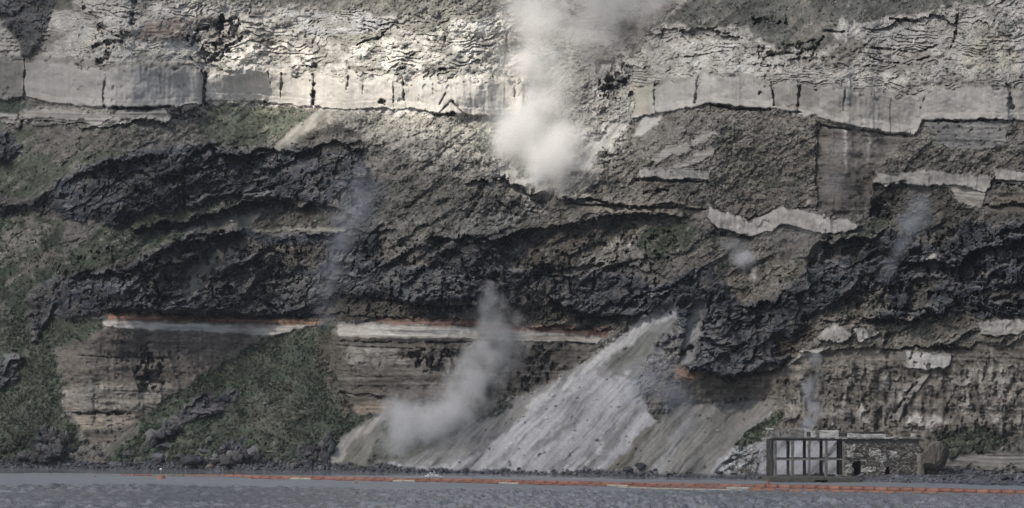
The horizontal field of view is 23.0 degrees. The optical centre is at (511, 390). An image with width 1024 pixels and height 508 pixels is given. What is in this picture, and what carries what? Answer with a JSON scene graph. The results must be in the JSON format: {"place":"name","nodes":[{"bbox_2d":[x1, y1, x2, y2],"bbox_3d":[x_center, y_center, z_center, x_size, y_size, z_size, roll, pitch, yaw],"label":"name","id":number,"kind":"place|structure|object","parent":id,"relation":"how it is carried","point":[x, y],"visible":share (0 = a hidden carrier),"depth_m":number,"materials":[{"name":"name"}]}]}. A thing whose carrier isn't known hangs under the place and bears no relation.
{"place":"outdoors","nodes":[
{"label":"outdoors","id":0,"kind":"place"},
{"bbox_2d":[0,0,1007,464],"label":"grass slope","id":1,"kind":"structure","parent":0,"point":[842,14],"depth_m":661.82,"materials":[{"name":"green plant"}]},
{"bbox_2d":[16,452,27,460],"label":"boulder","id":2,"kind":"object","parent":1,"relation":"on","point":[21,455],"visible":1,"depth_m":649.32,"materials":[{"name":"grey stone"}]},
{"bbox_2d":[123,450,131,456],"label":"boulder","id":3,"kind":"object","parent":1,"relation":"on","point":[126,453],"visible":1,"depth_m":644.02,"materials":[{"name":"grey stone"}]},
{"bbox_2d":[150,453,164,461],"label":"boulder","id":4,"kind":"object","parent":1,"relation":"on","point":[156,457],"visible":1,"depth_m":637.93,"materials":[{"name":"grey stone"}]},
{"bbox_2d":[156,443,172,448],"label":"boulder","id":5,"kind":"object","parent":1,"relation":"on","point":[163,446],"visible":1,"depth_m":641.28,"materials":[{"name":"grey stone"}]},
{"bbox_2d":[174,453,182,458],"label":"boulder","id":6,"kind":"object","parent":1,"relation":"on","point":[178,456],"visible":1,"depth_m":636.59,"materials":[{"name":"grey stone"}]},
{"bbox_2d":[178,454,204,463],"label":"boulder","id":7,"kind":"object","parent":1,"relation":"on","point":[191,459],"visible":1,"depth_m":630.70,"materials":[{"name":"grey stone"}]},
{"bbox_2d":[198,449,207,452],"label":"boulder","id":8,"kind":"object","parent":1,"relation":"on","point":[203,450],"visible":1,"depth_m":635.14,"materials":[{"name":"grey stone"}]},
{"bbox_2d":[107,20,660,355],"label":"red ash band","id":9,"kind":"object","parent":1,"relation":"on","point":[151,27],"visible":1,"depth_m":631.83,"materials":[{"name":"brown stone"}]},
{"bbox_2d":[98,108,838,475],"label":"rockslide debris","id":10,"kind":"object","parent":1,"relation":"on","point":[680,440],"visible":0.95,"depth_m":611.17,"materials":[{"name":"grey stone"}]},
{"bbox_2d":[635,462,645,469],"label":"boulder","id":11,"kind":"object","parent":10,"relation":"on","point":[640,466],"visible":1,"depth_m":586.36,"materials":[{"name":"grey stone"}]},
{"bbox_2d":[0,0,999,463],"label":"slope rocks","id":12,"kind":"object","parent":1,"relation":"on","point":[124,240],"visible":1,"depth_m":658.08,"materials":[{"name":"stone"}]},
{"bbox_2d":[0,420,1002,465],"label":"foot rocks","id":13,"kind":"object","parent":1,"relation":"on","point":[62,441],"visible":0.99,"depth_m":637.18,"materials":[{"name":"stone"}]},
{"bbox_2d":[0,0,1023,474],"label":"scrub","id":14,"kind":"object","parent":1,"relation":"on","point":[288,390],"visible":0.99,"depth_m":654.31,"materials":[{"name":"green plant"}]},
{"bbox_2d":[0,0,1023,476],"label":"scree slope","id":15,"kind":"structure","parent":0,"point":[404,136],"depth_m":640.96,"materials":[{"name":"grey stone"}]},
{"bbox_2d":[0,0,1023,472],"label":"loose stones","id":16,"kind":"object","parent":15,"relation":"on","point":[686,188],"visible":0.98,"depth_m":633.98,"materials":[{"name":"grey stone"}]},
{"bbox_2d":[0,0,1023,463],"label":"lava cliff","id":17,"kind":"structure","parent":0,"point":[278,274],"depth_m":654.28,"materials":[{"name":"black stone"}]},
{"bbox_2d":[37,445,50,449],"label":"boulder","id":18,"kind":"object","parent":17,"relation":"on","point":[42,447],"visible":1,"depth_m":647.93,"materials":[{"name":"grey stone"}]},
{"bbox_2d":[207,407,224,412],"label":"boulder","id":19,"kind":"object","parent":17,"relation":"on","point":[216,410],"visible":1,"depth_m":647.30,"materials":[{"name":"grey stone"}]},
{"bbox_2d":[217,394,230,402],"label":"boulder","id":20,"kind":"object","parent":17,"relation":"on","point":[225,398],"visible":1,"depth_m":651.46,"materials":[{"name":"grey stone"}]},
{"bbox_2d":[304,451,312,456],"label":"boulder","id":21,"kind":"object","parent":17,"relation":"on","point":[307,454],"visible":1,"depth_m":624.78,"materials":[{"name":"grey stone"}]},
{"bbox_2d":[0,0,1023,99],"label":"pumice slope","id":22,"kind":"structure","parent":0,"point":[329,55],"depth_m":675.78,"materials":[{"name":"beige stone"}]},
{"bbox_2d":[0,54,1023,370],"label":"ash cliff face","id":23,"kind":"object","parent":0,"point":[66,82],"visible":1,"depth_m":656.58},
{"bbox_2d":[0,468,1023,507],"bbox_3d":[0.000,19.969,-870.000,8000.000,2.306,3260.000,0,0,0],"label":"sea","id":24,"kind":"structure","parent":0,"point":[56,488],"depth_m":482.80,"materials":[{"name":"grey liquid"}]},
{"bbox_2d":[156,468,165,478],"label":"buoy","id":25,"kind":"object","parent":24,"relation":"on","point":[160,477],"visible":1,"depth_m":567.26,"materials":[{"name":"orange plastic"}]},
{"bbox_2d":[121,474,252,475],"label":"floating boom","id":26,"kind":"object","parent":24,"relation":"on","point":[170,475],"visible":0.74,"depth_m":586.56,"materials":[{"name":"orange plastic"}]},
{"bbox_2d":[422,470,441,476],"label":"water splash","id":27,"kind":"object","parent":24,"relation":"on","point":[433,475],"visible":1,"depth_m":579.89,"materials":[{"name":"white liquid"}]},
{"bbox_2d":[225,474,753,486],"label":"floating boom","id":28,"kind":"object","parent":24,"relation":"on","point":[583,482],"visible":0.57,"depth_m":545.31,"materials":[{"name":"orange plastic"}]},
{"bbox_2d":[251,477,775,488],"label":"floating boom","id":29,"kind":"object","parent":24,"relation":"on","point":[576,484],"visible":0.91,"depth_m":534.43,"materials":[{"name":"orange plastic"}]},
{"bbox_2d":[618,486,735,489],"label":"floating boom","id":30,"kind":"object","parent":24,"relation":"on","point":[675,488],"visible":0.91,"depth_m":507.21,"materials":[{"name":"plastic"}]},
{"bbox_2d":[750,488,937,493],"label":"floating boom","id":31,"kind":"object","parent":24,"relation":"on","point":[853,491],"visible":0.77,"depth_m":492.04,"materials":[{"name":"orange plastic"}]},
{"bbox_2d":[754,484,1023,493],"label":"floating boom","id":32,"kind":"object","parent":24,"relation":"on","point":[953,490],"visible":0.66,"depth_m":499.03,"materials":[{"name":"orange plastic"}]},
{"bbox_2d":[0,108,1023,468],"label":"pale ash band","id":33,"kind":"object","parent":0,"point":[970,196],"visible":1,"depth_m":632.03,"materials":[{"name":"beige stone"}]},
{"bbox_2d":[0,460,1023,485],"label":"beach","id":34,"kind":"structure","parent":0,"point":[985,478],"depth_m":576.28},
{"bbox_2d":[114,461,123,466],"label":"boulder","id":35,"kind":"object","parent":34,"relation":"on","point":[118,463],"visible":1,"depth_m":640.04,"materials":[{"name":"grey stone"}]},
{"bbox_2d":[206,463,213,468],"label":"boulder","id":36,"kind":"object","parent":34,"relation":"on","point":[210,465],"visible":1,"depth_m":630.63,"materials":[{"name":"beige stone"}]},
{"bbox_2d":[303,463,312,468],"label":"boulder","id":37,"kind":"object","parent":34,"relation":"on","point":[307,465],"visible":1,"depth_m":622.18,"materials":[{"name":"grey stone"}]},
{"bbox_2d":[0,458,1023,485],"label":"shore stones","id":38,"kind":"object","parent":34,"relation":"on","point":[1019,474],"visible":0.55,"depth_m":609.68,"materials":[{"name":"grey stone"}]},
{"bbox_2d":[622,466,632,471],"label":"boulder","id":39,"kind":"object","parent":34,"relation":"on","point":[628,469],"visible":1,"depth_m":587.01,"materials":[{"name":"grey stone"}]},
{"bbox_2d":[739,468,749,472],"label":"boulder","id":40,"kind":"object","parent":34,"relation":"on","point":[745,470],"visible":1,"depth_m":585.05,"materials":[{"name":"grey stone"}]},
{"bbox_2d":[762,427,930,482],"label":"ruined building","id":41,"kind":"structure","parent":34,"relation":"on","point":[870,453],"depth_m":555.98,"materials":[{"name":"concrete"}]},
{"bbox_2d":[922,441,948,471],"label":"boulder","id":42,"kind":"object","parent":34,"relation":"on","point":[935,454],"depth_m":551.21,"materials":[{"name":"grey stone"}]},
{"bbox_2d":[1000,475,1007,479],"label":"boulder","id":43,"kind":"object","parent":34,"relation":"on","point":[1004,477],"visible":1,"depth_m":530.53,"materials":[{"name":"grey stone"}]},
{"bbox_2d":[57,117,1023,469],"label":"layered cliff","id":44,"kind":"structure","parent":0,"point":[113,381],"depth_m":608.09,"materials":[{"name":"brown stone"}]}
]}

